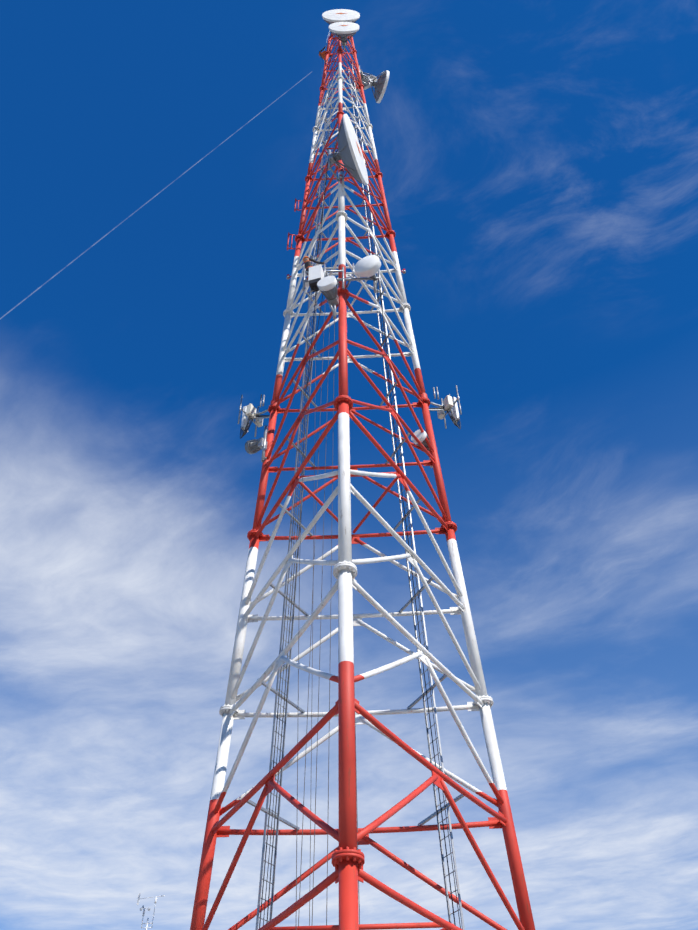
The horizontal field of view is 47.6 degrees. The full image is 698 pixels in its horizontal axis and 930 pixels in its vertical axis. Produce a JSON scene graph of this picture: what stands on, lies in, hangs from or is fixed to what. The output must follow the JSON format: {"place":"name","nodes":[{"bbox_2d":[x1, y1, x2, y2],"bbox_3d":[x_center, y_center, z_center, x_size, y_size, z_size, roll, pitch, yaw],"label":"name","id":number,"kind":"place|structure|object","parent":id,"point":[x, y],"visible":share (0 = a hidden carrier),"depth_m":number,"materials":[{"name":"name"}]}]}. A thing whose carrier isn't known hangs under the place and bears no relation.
{"place":"outdoors","nodes":[
{"label":"outdoors","id":0,"kind":"place"},
{"bbox_2d":[137,893,164,929],"bbox_3d":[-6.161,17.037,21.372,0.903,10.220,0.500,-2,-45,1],"label":"antenna","id":1,"kind":"object","parent":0,"point":[147,923],"visible":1,"depth_m":24.61,"materials":[{"name":"white metal"}]},
{"bbox_2d":[0,0,697,929],"label":"sky","id":2,"kind":"structure","parent":0,"point":[538,159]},
{"bbox_2d":[190,9,534,929],"bbox_3d":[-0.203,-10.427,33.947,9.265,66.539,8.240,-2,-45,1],"label":"telecom tower","id":3,"kind":"structure","parent":0,"point":[348,711],"depth_m":21.80,"materials":[{"name":"metal"}]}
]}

